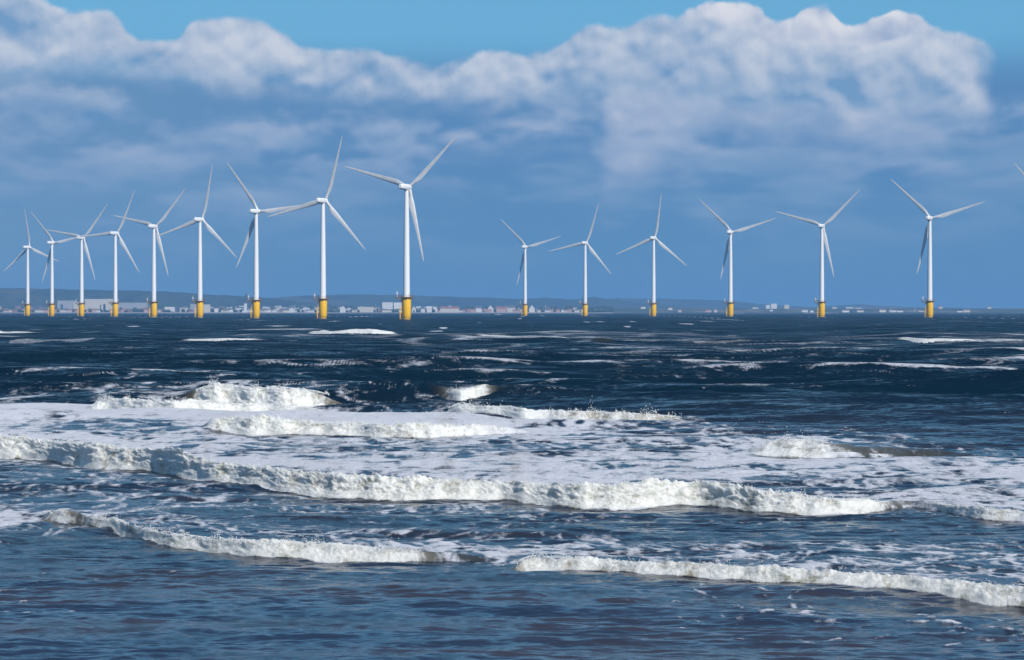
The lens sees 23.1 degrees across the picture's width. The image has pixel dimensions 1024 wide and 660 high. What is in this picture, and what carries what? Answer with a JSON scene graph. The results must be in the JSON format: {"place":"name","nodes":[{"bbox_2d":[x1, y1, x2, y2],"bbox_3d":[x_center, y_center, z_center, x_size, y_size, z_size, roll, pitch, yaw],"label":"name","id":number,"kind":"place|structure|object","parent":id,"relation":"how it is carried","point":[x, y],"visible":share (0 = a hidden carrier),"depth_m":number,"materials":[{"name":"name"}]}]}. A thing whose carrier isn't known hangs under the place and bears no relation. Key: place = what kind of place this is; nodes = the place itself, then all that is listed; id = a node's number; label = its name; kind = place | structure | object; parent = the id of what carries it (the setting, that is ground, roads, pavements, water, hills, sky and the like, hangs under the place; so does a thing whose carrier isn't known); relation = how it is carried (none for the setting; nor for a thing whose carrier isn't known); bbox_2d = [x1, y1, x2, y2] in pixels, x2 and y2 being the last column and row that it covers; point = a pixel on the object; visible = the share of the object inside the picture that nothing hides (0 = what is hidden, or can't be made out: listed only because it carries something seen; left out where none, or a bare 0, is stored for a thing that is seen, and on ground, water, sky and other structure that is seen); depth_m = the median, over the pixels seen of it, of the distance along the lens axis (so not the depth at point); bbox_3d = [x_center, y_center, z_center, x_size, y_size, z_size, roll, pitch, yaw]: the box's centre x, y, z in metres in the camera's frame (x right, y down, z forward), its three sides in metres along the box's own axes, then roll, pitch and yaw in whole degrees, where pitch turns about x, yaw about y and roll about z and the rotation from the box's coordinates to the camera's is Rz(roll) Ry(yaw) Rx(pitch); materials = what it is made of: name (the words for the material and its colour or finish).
{"place":"outdoors","nodes":[
{"label":"outdoors","id":0,"kind":"place"},
{"bbox_2d":[0,288,380,307],"bbox_3d":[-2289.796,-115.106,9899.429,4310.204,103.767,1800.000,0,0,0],"label":"hills","id":1,"kind":"structure","parent":0,"point":[10,297],"depth_m":9453.24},
{"bbox_2d":[0,312,610,312],"bbox_3d":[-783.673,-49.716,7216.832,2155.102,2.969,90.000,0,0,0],"label":"beach","id":2,"kind":"structure","parent":0,"point":[311,312],"depth_m":7247.38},
{"bbox_2d":[276,294,705,307],"bbox_3d":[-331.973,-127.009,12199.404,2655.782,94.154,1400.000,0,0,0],"label":"hills","id":3,"kind":"structure","parent":0,"point":[370,299],"depth_m":11842.00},
{"bbox_2d":[0,313,1023,659],"bbox_3d":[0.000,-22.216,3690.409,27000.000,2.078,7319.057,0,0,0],"label":"sea","id":4,"kind":"structure","parent":0,"point":[910,417],"depth_m":65.31,"materials":[{"name":"liquid"}]},
{"bbox_2d":[3,208,58,315],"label":"wind turbine","id":5,"kind":"object","parent":4,"relation":"in","point":[27,305],"visible":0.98,"depth_m":2929.82,"materials":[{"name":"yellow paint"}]},
{"bbox_2d":[30,211,83,315],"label":"wind turbine","id":6,"kind":"object","parent":4,"relation":"in","point":[51,309],"visible":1,"depth_m":2741.01,"materials":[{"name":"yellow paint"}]},
{"bbox_2d":[49,203,107,315],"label":"wind turbine","id":7,"kind":"object","parent":4,"relation":"in","point":[81,303],"visible":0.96,"depth_m":2555.81,"materials":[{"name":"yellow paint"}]},
{"bbox_2d":[79,192,138,316],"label":"wind turbine","id":8,"kind":"object","parent":4,"relation":"in","point":[115,302],"visible":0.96,"depth_m":2408.77,"materials":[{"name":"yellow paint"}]},
{"bbox_2d":[113,189,184,316],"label":"wind turbine","id":9,"kind":"object","parent":4,"relation":"in","point":[153,304],"visible":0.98,"depth_m":2215.66,"materials":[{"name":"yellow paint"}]},
{"bbox_2d":[156,165,236,317],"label":"wind turbine","id":10,"kind":"object","parent":4,"relation":"in","point":[199,299],"visible":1,"depth_m":2051.16,"materials":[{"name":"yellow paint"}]},
{"bbox_2d":[227,163,298,317],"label":"wind turbine","id":11,"kind":"object","parent":4,"relation":"in","point":[256,211],"visible":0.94,"depth_m":1883.36,"materials":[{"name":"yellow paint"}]},
{"bbox_2d":[268,137,365,318],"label":"wind turbine","id":12,"kind":"object","parent":4,"relation":"in","point":[322,300],"visible":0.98,"depth_m":1701.25,"materials":[{"name":"white paint"}]},
{"bbox_2d":[344,133,458,319],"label":"wind turbine","id":13,"kind":"object","parent":4,"relation":"in","point":[406,299],"visible":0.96,"depth_m":1514.69,"materials":[{"name":"white paint"}]},
{"bbox_2d":[0,378,1023,591],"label":"sea spray","id":14,"kind":"object","parent":4,"relation":"on","point":[499,426],"visible":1,"depth_m":63.58,"materials":[{"name":"white liquid"}]},
{"bbox_2d":[502,221,560,315],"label":"wind turbine","id":15,"kind":"object","parent":4,"relation":"in","point":[525,305],"visible":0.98,"depth_m":2917.27,"materials":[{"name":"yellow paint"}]},
{"bbox_2d":[550,203,611,315],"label":"wind turbine","id":16,"kind":"object","parent":4,"relation":"in","point":[585,302],"visible":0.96,"depth_m":2749.04,"materials":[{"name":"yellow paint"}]},
{"bbox_2d":[617,197,686,315],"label":"wind turbine","id":17,"kind":"object","parent":4,"relation":"in","point":[653,303],"visible":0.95,"depth_m":2565.39,"materials":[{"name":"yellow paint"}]},
{"bbox_2d":[699,199,775,315],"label":"wind turbine","id":18,"kind":"object","parent":4,"relation":"in","point":[730,232],"visible":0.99,"depth_m":2377.65,"materials":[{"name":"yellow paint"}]},
{"bbox_2d":[775,190,858,316],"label":"wind turbine","id":19,"kind":"object","parent":4,"relation":"in","point":[821,301],"visible":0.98,"depth_m":2203.40,"materials":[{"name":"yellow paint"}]},
{"bbox_2d":[892,180,984,317],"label":"wind turbine","id":20,"kind":"object","parent":4,"relation":"in","point":[929,301],"visible":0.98,"depth_m":2021.22,"materials":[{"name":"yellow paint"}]},
{"bbox_2d":[0,0,1023,307],"label":"sky","id":21,"kind":"structure","parent":0,"point":[750,110],"materials":[{"name":"blue"}]},
{"bbox_2d":[5,308,1023,312],"bbox_3d":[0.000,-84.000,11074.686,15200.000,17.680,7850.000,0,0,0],"label":"shore","id":22,"kind":"structure","parent":0,"point":[827,310],"depth_m":7930.34,"materials":[{"name":"grey"}]},
{"bbox_2d":[57,301,75,308],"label":"long shed","id":23,"kind":"structure","parent":22,"relation":"on","point":[68,304],"depth_m":7899.62,"materials":[{"name":"grey metal"}]},
{"bbox_2d":[74,302,84,308],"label":"turbine hall","id":24,"kind":"structure","parent":22,"relation":"on","point":[76,306],"depth_m":7619.68,"materials":[{"name":"white metal"}]},
{"bbox_2d":[85,299,112,310],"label":"power station","id":25,"kind":"object","parent":22,"relation":"on","point":[103,304],"visible":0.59,"depth_m":7599.62,"materials":[{"name":"white metal"}]},
{"bbox_2d":[118,303,148,308],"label":"long shed","id":26,"kind":"structure","parent":22,"relation":"on","point":[132,305],"depth_m":7999.64,"materials":[{"name":"grey metal"}]},
{"bbox_2d":[165,307,174,311],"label":"long shed","id":27,"kind":"structure","parent":22,"relation":"on","point":[171,309],"depth_m":7389.75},
{"bbox_2d":[175,305,179,311],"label":"dark block","id":28,"kind":"structure","parent":22,"relation":"on","point":[177,308],"depth_m":7359.76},
{"bbox_2d":[190,304,196,311],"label":"warehouse","id":29,"kind":"structure","parent":22,"relation":"on","point":[192,306],"depth_m":7359.71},
{"bbox_2d":[203,304,210,311],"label":"warehouse","id":30,"kind":"structure","parent":22,"relation":"on","point":[206,307],"depth_m":7359.74,"materials":[{"name":"white"}]},
{"bbox_2d":[0,305,613,311],"bbox_3d":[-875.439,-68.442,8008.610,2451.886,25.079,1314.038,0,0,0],"label":"distant woodland","id":31,"kind":"object","parent":22,"relation":"on","point":[593,309],"visible":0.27,"depth_m":7876.74,"materials":[{"name":"green plant"}]},
{"bbox_2d":[358,307,373,311],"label":"terrace","id":32,"kind":"structure","parent":22,"relation":"on","point":[365,309],"depth_m":7359.76,"materials":[{"name":"white"}]},
{"bbox_2d":[382,302,392,308],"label":"terrace","id":33,"kind":"structure","parent":22,"relation":"on","point":[387,305],"depth_m":7699.66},
{"bbox_2d":[394,302,401,308],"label":"terrace","id":34,"kind":"structure","parent":22,"relation":"on","point":[396,305],"depth_m":7719.72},
{"bbox_2d":[427,306,431,311],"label":"shore building","id":35,"kind":"structure","parent":22,"relation":"on","point":[429,308],"depth_m":7359.79,"materials":[{"name":"white"}]},
{"bbox_2d":[440,306,458,311],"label":"hotel","id":36,"kind":"structure","parent":22,"relation":"on","point":[449,308],"depth_m":7359.79,"materials":[{"name":"white"}]},
{"bbox_2d":[476,306,481,311],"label":"shore building","id":37,"kind":"structure","parent":22,"relation":"on","point":[478,308],"depth_m":7359.79,"materials":[{"name":"stone"}]},
{"bbox_2d":[496,306,506,311],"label":"terrace","id":38,"kind":"structure","parent":22,"relation":"on","point":[501,308],"depth_m":7359.79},
{"bbox_2d":[507,305,515,311],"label":"terrace","id":39,"kind":"structure","parent":22,"relation":"on","point":[510,308],"depth_m":7360.69,"materials":[{"name":"stone"}]},
{"bbox_2d":[529,306,534,311],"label":"gabled hall","id":40,"kind":"structure","parent":22,"relation":"on","point":[531,308],"depth_m":7289.76,"materials":[{"name":"white"}]},
{"bbox_2d":[771,304,776,308],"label":"distant block","id":41,"kind":"structure","parent":22,"relation":"on","point":[773,306],"depth_m":8399.65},
{"bbox_2d":[571,298,921,307],"bbox_3d":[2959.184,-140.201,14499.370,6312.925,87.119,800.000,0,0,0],"label":"hills","id":42,"kind":"structure","parent":0,"point":[697,303],"depth_m":14326.15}
]}

